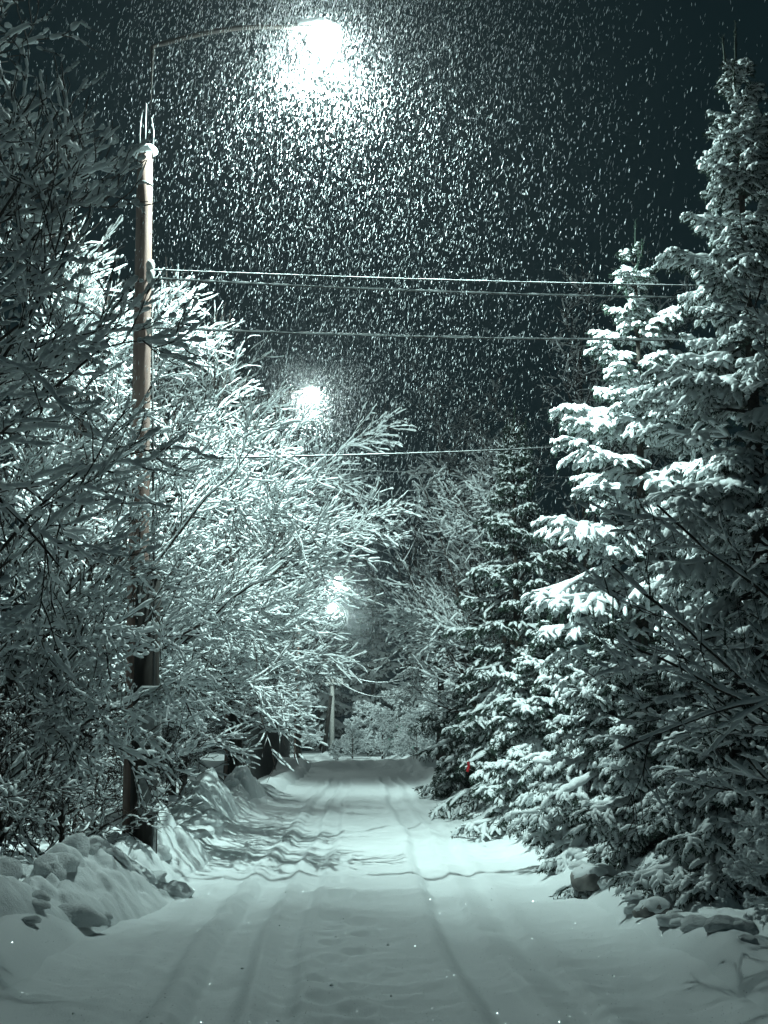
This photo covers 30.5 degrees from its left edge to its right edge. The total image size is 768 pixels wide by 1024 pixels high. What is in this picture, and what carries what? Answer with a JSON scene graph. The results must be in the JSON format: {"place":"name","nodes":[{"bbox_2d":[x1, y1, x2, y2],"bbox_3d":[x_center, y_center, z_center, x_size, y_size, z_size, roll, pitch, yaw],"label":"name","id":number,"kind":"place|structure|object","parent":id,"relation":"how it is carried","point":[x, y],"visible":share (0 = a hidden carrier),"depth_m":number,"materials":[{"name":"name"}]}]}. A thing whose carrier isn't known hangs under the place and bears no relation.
{"place":"outdoors","nodes":[
{"label":"outdoors","id":0,"kind":"place"},
{"bbox_2d":[1,0,764,722],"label":"falling snow","id":1,"kind":"structure","parent":0,"point":[347,36],"depth_m":16.47,"materials":[{"name":"white snow"}]},
{"bbox_2d":[0,756,767,1023],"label":"road","id":2,"kind":"structure","parent":0,"point":[377,828],"depth_m":10.16,"materials":[{"name":"white snow"}]},
{"bbox_2d":[149,869,166,882],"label":"snow clump","id":3,"kind":"object","parent":2,"relation":"on","point":[160,875],"visible":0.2,"depth_m":13.65,"materials":[{"name":"white"}]},
{"bbox_2d":[153,882,169,890],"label":"snow clump","id":4,"kind":"object","parent":2,"relation":"on","point":[161,885],"visible":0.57,"depth_m":13.25,"materials":[{"name":"white"}]},
{"bbox_2d":[166,881,194,898],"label":"snow clump","id":5,"kind":"object","parent":2,"relation":"on","point":[182,889],"visible":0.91,"depth_m":13.21,"materials":[{"name":"white snow"}]},
{"bbox_2d":[0,880,762,1023],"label":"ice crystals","id":6,"kind":"object","parent":2,"relation":"on","point":[377,955],"visible":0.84,"depth_m":9.22,"materials":[{"name":"white"}]},
{"bbox_2d":[0,739,767,1011],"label":"ground","id":7,"kind":"structure","parent":0,"point":[729,958],"depth_m":9.69,"materials":[{"name":"white snow"}]},
{"bbox_2d":[0,346,39,693],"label":"bare tree","id":8,"kind":"object","parent":7,"relation":"on","point":[15,405],"visible":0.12,"depth_m":26.69,"materials":[{"name":"white plant"}]},
{"bbox_2d":[22,915,41,923],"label":"snow clump","id":9,"kind":"object","parent":7,"relation":"on","point":[33,919],"visible":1,"depth_m":9.47,"materials":[{"name":"white"}]},
{"bbox_2d":[32,899,50,909],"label":"snow clump","id":10,"kind":"object","parent":7,"relation":"on","point":[39,904],"visible":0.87,"depth_m":9.86,"materials":[{"name":"white snow"}]},
{"bbox_2d":[0,642,94,859],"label":"twiggy bush","id":11,"kind":"object","parent":7,"relation":"on","point":[10,723],"visible":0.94,"depth_m":12.38,"materials":[{"name":"grey plant"}]},
{"bbox_2d":[0,609,119,839],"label":"twiggy bush","id":12,"kind":"object","parent":7,"relation":"on","point":[66,816],"visible":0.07,"depth_m":18.36,"materials":[{"name":"grey plant"}]},
{"bbox_2d":[0,613,122,819],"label":"twiggy bush","id":13,"kind":"object","parent":7,"relation":"on","point":[113,789],"visible":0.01,"depth_m":21.80,"materials":[{"name":"grey plant"}]},
{"bbox_2d":[0,630,164,852],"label":"twiggy bush","id":14,"kind":"object","parent":7,"relation":"on","point":[104,787],"visible":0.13,"depth_m":16.04,"materials":[{"name":"grey plant"}]},
{"bbox_2d":[58,902,108,927],"bbox_3d":[-2.301,3.015,10.550,0.470,0.169,0.308,5,-10,-27],"label":"snow clump","id":15,"kind":"object","parent":7,"relation":"on","point":[80,914],"visible":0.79,"depth_m":10.46,"materials":[{"name":"white snow"}]},
{"bbox_2d":[0,630,172,862],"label":"twiggy bush","id":16,"kind":"object","parent":7,"relation":"on","point":[58,804],"visible":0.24,"depth_m":14.34,"materials":[{"name":"grey plant"}]},
{"bbox_2d":[0,843,173,931],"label":"snow bank","id":17,"kind":"structure","parent":7,"relation":"on","point":[101,880],"depth_m":11.31,"materials":[{"name":"white snow"}]},
{"bbox_2d":[0,855,22,879],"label":"snow clump","id":18,"kind":"object","parent":17,"relation":"on","point":[10,866],"visible":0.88,"depth_m":10.18,"materials":[{"name":"white snow"}]},
{"bbox_2d":[21,863,33,876],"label":"snow clump","id":19,"kind":"object","parent":17,"relation":"on","point":[27,869],"visible":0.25,"depth_m":12.43,"materials":[{"name":"white"}]},
{"bbox_2d":[32,890,50,900],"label":"snow clump","id":20,"kind":"object","parent":17,"relation":"on","point":[41,894],"visible":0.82,"depth_m":10.08,"materials":[{"name":"white"}]},
{"bbox_2d":[35,853,66,880],"bbox_3d":[-2.628,2.811,11.085,0.246,0.157,0.343,-12,28,0],"label":"snow clump","id":21,"kind":"object","parent":17,"relation":"on","point":[47,864],"visible":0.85,"depth_m":11.04,"materials":[{"name":"white snow"}]},
{"bbox_2d":[33,852,80,873],"bbox_3d":[-2.615,2.807,11.272,0.358,0.165,0.431,1,-12,-1],"label":"snow clump","id":22,"kind":"object","parent":17,"relation":"on","point":[70,862],"visible":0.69,"depth_m":11.19,"materials":[{"name":"white snow"}]},
{"bbox_2d":[61,832,89,857],"bbox_3d":[-2.653,2.911,11.888,0.294,0.455,0.177,2,-36,33],"label":"snow clump","id":23,"kind":"object","parent":17,"relation":"on","point":[80,842],"visible":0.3,"depth_m":11.91,"materials":[{"name":"white snow"}]},
{"bbox_2d":[88,835,114,854],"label":"snow clump","id":24,"kind":"object","parent":17,"relation":"on","point":[97,842],"visible":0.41,"depth_m":12.23,"materials":[{"name":"white snow"}]},
{"bbox_2d":[106,847,131,870],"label":"snow clump","id":25,"kind":"object","parent":17,"relation":"on","point":[119,855],"visible":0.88,"depth_m":12.11,"materials":[{"name":"white snow"}]},
{"bbox_2d":[131,863,148,881],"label":"snow clump","id":26,"kind":"object","parent":17,"relation":"on","point":[136,868],"visible":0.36,"depth_m":13.03,"materials":[{"name":"white"}]},
{"bbox_2d":[0,0,223,685],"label":"bare tree","id":27,"kind":"object","parent":7,"relation":"on","point":[51,351],"visible":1,"depth_m":10.74,"materials":[{"name":"white plant"}]},
{"bbox_2d":[0,330,224,864],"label":"bare tree","id":28,"kind":"object","parent":7,"relation":"on","point":[18,653],"visible":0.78,"depth_m":13.98,"materials":[{"name":"white plant"}]},
{"bbox_2d":[24,642,202,833],"bbox_3d":[-3.729,2.995,19.207,2.402,2.885,2.004,4,-10,-23],"label":"twiggy bush","id":29,"kind":"object","parent":7,"relation":"on","point":[184,799],"visible":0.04,"depth_m":19.09,"materials":[{"name":"grey plant"}]},
{"bbox_2d":[0,372,297,735],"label":"bare tree","id":30,"kind":"object","parent":7,"relation":"on","point":[8,455],"depth_m":34.80,"materials":[{"name":"white plant"}]},
{"bbox_2d":[99,801,213,883],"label":"snow bank","id":31,"kind":"structure","parent":7,"relation":"on","point":[188,850],"depth_m":15.32,"materials":[{"name":"white snow"}]},
{"bbox_2d":[100,667,217,801],"bbox_3d":[-3.583,3.497,22.101,1.876,2.798,1.779,6,-11,-35],"label":"twiggy bush","id":32,"kind":"object","parent":7,"relation":"on","point":[171,733],"visible":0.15,"depth_m":21.93,"materials":[{"name":"grey plant"}]},
{"bbox_2d":[157,844,172,860],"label":"snow clump","id":33,"kind":"object","parent":7,"relation":"on","point":[164,852],"visible":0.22,"depth_m":14.97,"materials":[{"name":"white snow"}]},
{"bbox_2d":[117,685,228,807],"bbox_3d":[-3.962,4.170,25.981,2.136,2.730,2.163,5,-10,-28],"label":"twiggy bush","id":34,"kind":"object","parent":7,"relation":"on","point":[197,763],"visible":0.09,"depth_m":25.96,"materials":[{"name":"grey plant"}]},
{"bbox_2d":[179,748,187,795],"bbox_3d":[-3.363,4.583,23.525,0.168,1.291,0.168,0,-9,-1],"label":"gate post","id":35,"kind":"object","parent":7,"relation":"on","point":[183,778],"visible":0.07,"depth_m":23.49,"materials":[{"name":"brown wood"}]},
{"bbox_2d":[0,190,390,831],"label":"bare tree","id":36,"kind":"object","parent":7,"relation":"on","point":[184,534],"visible":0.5,"depth_m":19.10,"materials":[{"name":"white plant"}]},
{"bbox_2d":[189,829,209,837],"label":"snow clump","id":37,"kind":"object","parent":7,"relation":"on","point":[201,833],"visible":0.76,"depth_m":18.28,"materials":[{"name":"white"}]},
{"bbox_2d":[88,424,318,794],"bbox_3d":[-4.266,2.045,33.071,5.678,9.290,5.196,0,-9,-1],"label":"bare tree","id":38,"kind":"object","parent":7,"relation":"on","point":[249,728],"visible":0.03,"depth_m":33.01,"materials":[{"name":"white plant"}]},
{"bbox_2d":[168,767,240,824],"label":"snow bank","id":39,"kind":"structure","parent":7,"relation":"on","point":[210,789],"depth_m":21.92,"materials":[{"name":"white snow"}]},
{"bbox_2d":[190,813,223,826],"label":"snow clump","id":40,"kind":"object","parent":7,"relation":"on","point":[207,819],"visible":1,"depth_m":19.79,"materials":[{"name":"white snow"}]},
{"bbox_2d":[202,808,219,815],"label":"snow clump","id":41,"kind":"object","parent":7,"relation":"on","point":[213,811],"visible":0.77,"depth_m":20.63,"materials":[{"name":"white"}]},
{"bbox_2d":[26,275,421,768],"bbox_3d":[-2.977,0.548,24.773,6.220,9.566,5.517,4,-10,-26],"label":"bare tree","id":42,"kind":"object","parent":7,"relation":"on","point":[305,677],"visible":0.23,"depth_m":24.32,"materials":[{"name":"white plant"}]},
{"bbox_2d":[122,18,339,853],"bbox_3d":[-1.644,-1.114,15.678,2.399,9.811,0.691,2,-9,-14],"label":"utility pole","id":43,"kind":"object","parent":7,"relation":"on","point":[144,673],"visible":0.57,"depth_m":15.57,"materials":[{"name":"brown wood"}]},
{"bbox_2d":[155,443,614,459],"bbox_3d":[0.931,-0.963,21.529,0.032,2.674,13.910,-5,-10,31],"label":"power line","id":44,"kind":"object","parent":43,"relation":"attached to","point":[286,456],"visible":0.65,"depth_m":19.63,"materials":[{"name":"white"}]},
{"bbox_2d":[154,269,704,285],"bbox_3d":[1.084,-2.778,16.755,7.745,0.443,0.022,2,-9,-14],"label":"power line","id":45,"kind":"object","parent":43,"relation":"attached to","point":[421,278],"visible":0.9,"depth_m":16.56,"materials":[{"name":"white"}]},
{"bbox_2d":[143,326,744,340],"bbox_3d":[1.065,-2.110,16.649,7.727,0.439,0.033,2,-9,-14],"label":"power line","id":46,"kind":"object","parent":43,"relation":"attached to","point":[430,336],"visible":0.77,"depth_m":16.48,"materials":[{"name":"white"}]},
{"bbox_2d":[154,277,756,298],"bbox_3d":[1.083,-2.655,16.736,7.736,0.397,0.033,2,-9,-14],"label":"power line","id":47,"kind":"object","parent":43,"relation":"attached to","point":[387,289],"visible":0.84,"depth_m":16.53,"materials":[{"name":"white"}]},
{"bbox_2d":[229,735,242,773],"bbox_3d":[-3.219,5.524,30.466,0.336,1.492,0.336,0,-9,-1],"label":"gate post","id":48,"kind":"object","parent":7,"relation":"on","point":[238,743],"visible":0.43,"depth_m":30.42,"materials":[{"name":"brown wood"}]},
{"bbox_2d":[223,765,265,800],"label":"snow bank","id":49,"kind":"structure","parent":7,"relation":"on","point":[242,781],"depth_m":28.30,"materials":[{"name":"white snow"}]},
{"bbox_2d":[209,648,294,772],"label":"bare tree","id":50,"kind":"object","parent":7,"relation":"on","point":[252,714],"visible":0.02,"depth_m":47.81,"materials":[{"name":"white plant"}]},
{"bbox_2d":[221,559,285,747],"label":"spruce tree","id":51,"kind":"object","parent":7,"relation":"on","point":[246,711],"visible":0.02,"depth_m":108.49,"materials":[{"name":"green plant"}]},
{"bbox_2d":[240,715,289,779],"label":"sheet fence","id":52,"kind":"object","parent":7,"relation":"on","point":[266,762],"visible":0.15,"depth_m":47.33,"materials":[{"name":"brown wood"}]},
{"bbox_2d":[224,384,318,779],"bbox_3d":[-2.772,1.850,35.013,2.283,10.359,0.501,0,-9,-3],"label":"utility pole","id":53,"kind":"object","parent":7,"relation":"on","point":[231,717],"visible":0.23,"depth_m":34.70,"materials":[{"name":"brown wood"}]},
{"bbox_2d":[281,466,569,477],"bbox_3d":[0.657,-1.016,34.568,9.058,0.712,0.024,-2,-9,11],"label":"power line","id":54,"kind":"object","parent":53,"relation":"attached to","point":[437,473],"visible":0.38,"depth_m":34.52,"materials":[{"name":"white"}]},
{"bbox_2d":[234,399,318,716],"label":"bare tree","id":55,"kind":"object","parent":7,"relation":"on","point":[309,458],"visible":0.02,"depth_m":60.52,"materials":[{"name":"white plant"}]},
{"bbox_2d":[273,676,329,744],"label":"snowy bush","id":56,"kind":"object","parent":7,"relation":"on","point":[311,690],"visible":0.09,"depth_m":96.82,"materials":[{"name":"white snow"}]},
{"bbox_2d":[277,694,325,755],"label":"snowy bush","id":57,"kind":"object","parent":7,"relation":"on","point":[314,742],"visible":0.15,"depth_m":84.54,"materials":[{"name":"white snow"}]},
{"bbox_2d":[294,576,340,757],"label":"utility pole","id":58,"kind":"object","parent":7,"relation":"on","point":[298,749],"visible":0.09,"depth_m":69.85,"materials":[{"name":"brown wood"}]},
{"bbox_2d":[299,562,358,751],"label":"spruce tree","id":59,"kind":"object","parent":7,"relation":"on","point":[324,697],"visible":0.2,"depth_m":116.51,"materials":[{"name":"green plant"}]},
{"bbox_2d":[321,665,342,752],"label":"utility pole","id":60,"kind":"object","parent":7,"relation":"on","point":[330,716],"visible":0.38,"depth_m":94.72,"materials":[{"name":"wood"}]},
{"bbox_2d":[327,739,346,759],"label":"snowy bush","id":61,"kind":"object","parent":7,"relation":"on","point":[334,748],"visible":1,"depth_m":80.66,"materials":[{"name":"white snow"}]},
{"bbox_2d":[340,717,370,758],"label":"snowy bush","id":62,"kind":"object","parent":7,"relation":"on","point":[353,727],"visible":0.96,"depth_m":86.94,"materials":[{"name":"white snow"}]},
{"bbox_2d":[347,700,387,755],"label":"snowy bush","id":63,"kind":"object","parent":7,"relation":"on","point":[371,730],"visible":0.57,"depth_m":95.32,"materials":[{"name":"white snow"}]},
{"bbox_2d":[329,562,405,753],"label":"spruce tree","id":64,"kind":"object","parent":7,"relation":"on","point":[378,637],"visible":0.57,"depth_m":111.17,"materials":[{"name":"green plant"}]},
{"bbox_2d":[360,706,401,758],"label":"snowy bush","id":65,"kind":"object","parent":7,"relation":"on","point":[384,745],"visible":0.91,"depth_m":84.88,"materials":[{"name":"white snow"}]},
{"bbox_2d":[376,688,418,749],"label":"snowy bush","id":66,"kind":"object","parent":7,"relation":"on","point":[399,701],"visible":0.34,"depth_m":97.97,"materials":[{"name":"white snow"}]},
{"bbox_2d":[390,733,410,756],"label":"snowy bush","id":67,"kind":"object","parent":7,"relation":"on","point":[400,743],"visible":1,"depth_m":78.67,"materials":[{"name":"white snow"}]},
{"bbox_2d":[394,708,433,755],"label":"snowy bush","id":68,"kind":"object","parent":7,"relation":"on","point":[411,738],"visible":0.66,"depth_m":83.06,"materials":[{"name":"white snow"}]},
{"bbox_2d":[374,527,459,752],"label":"spruce tree","id":69,"kind":"object","parent":7,"relation":"on","point":[414,703],"visible":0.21,"depth_m":107.76,"materials":[{"name":"green plant"}]},
{"bbox_2d":[416,688,449,749],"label":"snowy bush","id":70,"kind":"object","parent":7,"relation":"on","point":[433,737],"visible":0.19,"depth_m":86.30,"materials":[{"name":"white snow"}]},
{"bbox_2d":[413,670,472,752],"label":"snowy bush","id":71,"kind":"object","parent":7,"relation":"on","point":[431,685],"visible":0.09,"depth_m":94.35,"materials":[{"name":"white snow"}]},
{"bbox_2d":[352,420,546,758],"bbox_3d":[2.340,2.022,30.048,5.565,8.228,3.844,-2,-9,14],"label":"bare tree","id":72,"kind":"object","parent":7,"relation":"on","point":[411,660],"visible":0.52,"depth_m":30.06,"materials":[{"name":"grey plant"}]},
{"bbox_2d":[378,357,521,760],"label":"bare tree","id":73,"kind":"object","parent":7,"relation":"on","point":[458,439],"visible":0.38,"depth_m":58.21,"materials":[{"name":"grey plant"}]},
{"bbox_2d":[429,538,477,718],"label":"spruce tree","id":74,"kind":"object","parent":7,"relation":"on","point":[455,594],"visible":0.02,"depth_m":120.25,"materials":[{"name":"green plant"}]},
{"bbox_2d":[408,560,509,799],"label":"spruce tree","id":75,"kind":"object","parent":7,"relation":"on","point":[450,781],"visible":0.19,"depth_m":32.31,"materials":[{"name":"green plant"}]},
{"bbox_2d":[413,466,512,704],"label":"bare tree","id":76,"kind":"object","parent":7,"relation":"on","point":[482,538],"visible":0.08,"depth_m":78.36,"materials":[{"name":"grey plant"}]},
{"bbox_2d":[375,437,565,761],"bbox_3d":[1.800,2.083,26.795,3.946,6.880,3.393,0,-9,-1],"label":"bare tree","id":77,"kind":"object","parent":7,"relation":"on","point":[438,623],"visible":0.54,"depth_m":26.61,"materials":[{"name":"grey plant"}]},
{"bbox_2d":[428,399,579,821],"bbox_3d":[2.344,1.976,25.159,2.984,8.153,3.366,8,-12,-43],"label":"spruce tree","id":78,"kind":"object","parent":7,"relation":"on","point":[502,618],"visible":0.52,"depth_m":24.91,"materials":[{"name":"green plant"}]},
{"bbox_2d":[445,368,579,644],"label":"bare tree","id":79,"kind":"object","parent":7,"relation":"on","point":[494,384],"visible":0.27,"depth_m":55.66,"materials":[{"name":"grey plant"}]},
{"bbox_2d":[450,613,578,842],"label":"spruce tree","id":80,"kind":"object","parent":7,"relation":"on","point":[527,702],"visible":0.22,"depth_m":20.30,"materials":[{"name":"white plant"}]},
{"bbox_2d":[541,544,584,717],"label":"spruce tree","id":81,"kind":"object","parent":7,"relation":"on","point":[573,571],"visible":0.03,"depth_m":116.32,"materials":[{"name":"white plant"}]},
{"bbox_2d":[493,590,653,874],"bbox_3d":[2.417,2.618,15.503,2.472,3.612,2.622,0,-9,-1],"label":"spruce tree","id":82,"kind":"object","parent":7,"relation":"on","point":[572,782],"visible":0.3,"depth_m":15.23,"materials":[{"name":"white plant"}]},
{"bbox_2d":[566,846,584,855],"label":"snow clump","id":83,"kind":"object","parent":7,"relation":"on","point":[572,850],"visible":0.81,"depth_m":14.49,"materials":[{"name":"white"}]},
{"bbox_2d":[568,859,586,869],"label":"snow clump","id":84,"kind":"object","parent":7,"relation":"on","point":[572,865],"visible":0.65,"depth_m":13.57,"materials":[{"name":"white"}]},
{"bbox_2d":[570,863,617,891],"bbox_3d":[1.921,3.330,12.867,0.423,0.238,0.459,-8,-12,40],"label":"stone","id":85,"kind":"object","parent":7,"relation":"on","point":[586,877],"visible":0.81,"depth_m":12.72,"materials":[{"name":"white"}]},
{"bbox_2d":[516,254,674,643],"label":"tree","id":86,"kind":"object","parent":7,"relation":"on","point":[579,352],"visible":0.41,"depth_m":42.23,"materials":[{"name":"white plant"}]},
{"bbox_2d":[597,876,614,889],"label":"snow clump","id":87,"kind":"object","parent":7,"relation":"on","point":[601,882],"visible":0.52,"depth_m":12.40,"materials":[{"name":"white"}]},
{"bbox_2d":[502,219,752,825],"bbox_3d":[3.621,0.577,18.322,4.274,9.272,4.583,8,-12,-42],"label":"spruce tree","id":88,"kind":"object","parent":7,"relation":"on","point":[639,315],"visible":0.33,"depth_m":18.30,"materials":[{"name":"white plant"}]},
{"bbox_2d":[543,241,714,639],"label":"tree","id":89,"kind":"object","parent":7,"relation":"on","point":[657,462],"visible":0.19,"depth_m":51.25,"materials":[{"name":"white plant"}]},
{"bbox_2d":[623,899,641,914],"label":"snow clump","id":90,"kind":"object","parent":7,"relation":"on","point":[630,906],"visible":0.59,"depth_m":11.01,"materials":[{"name":"white snow"}]},
{"bbox_2d":[624,890,649,900],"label":"snow clump","id":91,"kind":"object","parent":7,"relation":"on","point":[636,894],"visible":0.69,"depth_m":11.39,"materials":[{"name":"white snow"}]},
{"bbox_2d":[549,610,753,899],"bbox_3d":[2.620,2.545,12.997,1.999,3.289,2.122,-8,-12,41],"label":"spruce tree","id":92,"kind":"object","parent":7,"relation":"on","point":[604,818],"visible":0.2,"depth_m":12.83,"materials":[{"name":"green plant"}]},
{"bbox_2d":[632,896,672,917],"bbox_3d":[2.042,3.004,10.700,0.263,0.166,0.293,4,-10,-22],"label":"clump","id":93,"kind":"object","parent":7,"relation":"on","point":[650,907],"visible":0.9,"depth_m":10.62,"materials":[{"name":"white"}]},
{"bbox_2d":[555,825,767,937],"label":"snow bank","id":94,"kind":"structure","parent":7,"relation":"on","point":[729,907],"depth_m":10.39,"materials":[{"name":"white snow"}]},
{"bbox_2d":[570,242,767,875],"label":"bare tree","id":95,"kind":"object","parent":7,"relation":"on","point":[759,700],"visible":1,"depth_m":9.19,"materials":[{"name":"grey plant"}]},
{"bbox_2d":[656,911,684,927],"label":"snow clump","id":96,"kind":"object","parent":7,"relation":"on","point":[663,920],"visible":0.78,"depth_m":9.85,"materials":[{"name":"white snow"}]},
{"bbox_2d":[669,917,681,926],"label":"snow clump","id":97,"kind":"object","parent":7,"relation":"on","point":[675,922],"visible":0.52,"depth_m":9.76,"materials":[{"name":"white"}]},
{"bbox_2d":[584,20,767,852],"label":"spruce tree","id":98,"kind":"object","parent":7,"relation":"on","point":[696,572],"visible":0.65,"depth_m":13.42,"materials":[{"name":"green plant"}]},
{"bbox_2d":[606,620,767,910],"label":"spruce tree","id":99,"kind":"object","parent":7,"relation":"on","point":[703,831],"visible":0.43,"depth_m":10.98,"materials":[{"name":"green plant"}]},
{"bbox_2d":[680,914,707,931],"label":"snow clump","id":100,"kind":"object","parent":7,"relation":"on","point":[690,922],"visible":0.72,"depth_m":9.37,"materials":[{"name":"white snow"}]},
{"bbox_2d":[703,914,734,932],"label":"snow clump","id":101,"kind":"object","parent":7,"relation":"on","point":[717,922],"visible":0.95,"depth_m":8.73,"materials":[{"name":"white snow"}]},
{"bbox_2d":[720,795,767,929],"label":"snowy shrub","id":102,"kind":"object","parent":7,"relation":"on","point":[736,871],"visible":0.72,"depth_m":9.35,"materials":[{"name":"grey plant"}]},
{"bbox_2d":[733,917,759,934],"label":"snow clump","id":103,"kind":"object","parent":7,"relation":"on","point":[747,926],"visible":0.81,"depth_m":8.74,"materials":[{"name":"white snow"}]},
{"bbox_2d":[738,934,758,942],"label":"snow clump","id":104,"kind":"object","parent":7,"relation":"on","point":[749,938],"visible":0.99,"depth_m":8.35,"materials":[{"name":"white"}]},
{"bbox_2d":[0,0,767,738],"label":"sky","id":105,"kind":"structure","parent":0,"point":[687,49],"materials":[{"name":"black"}]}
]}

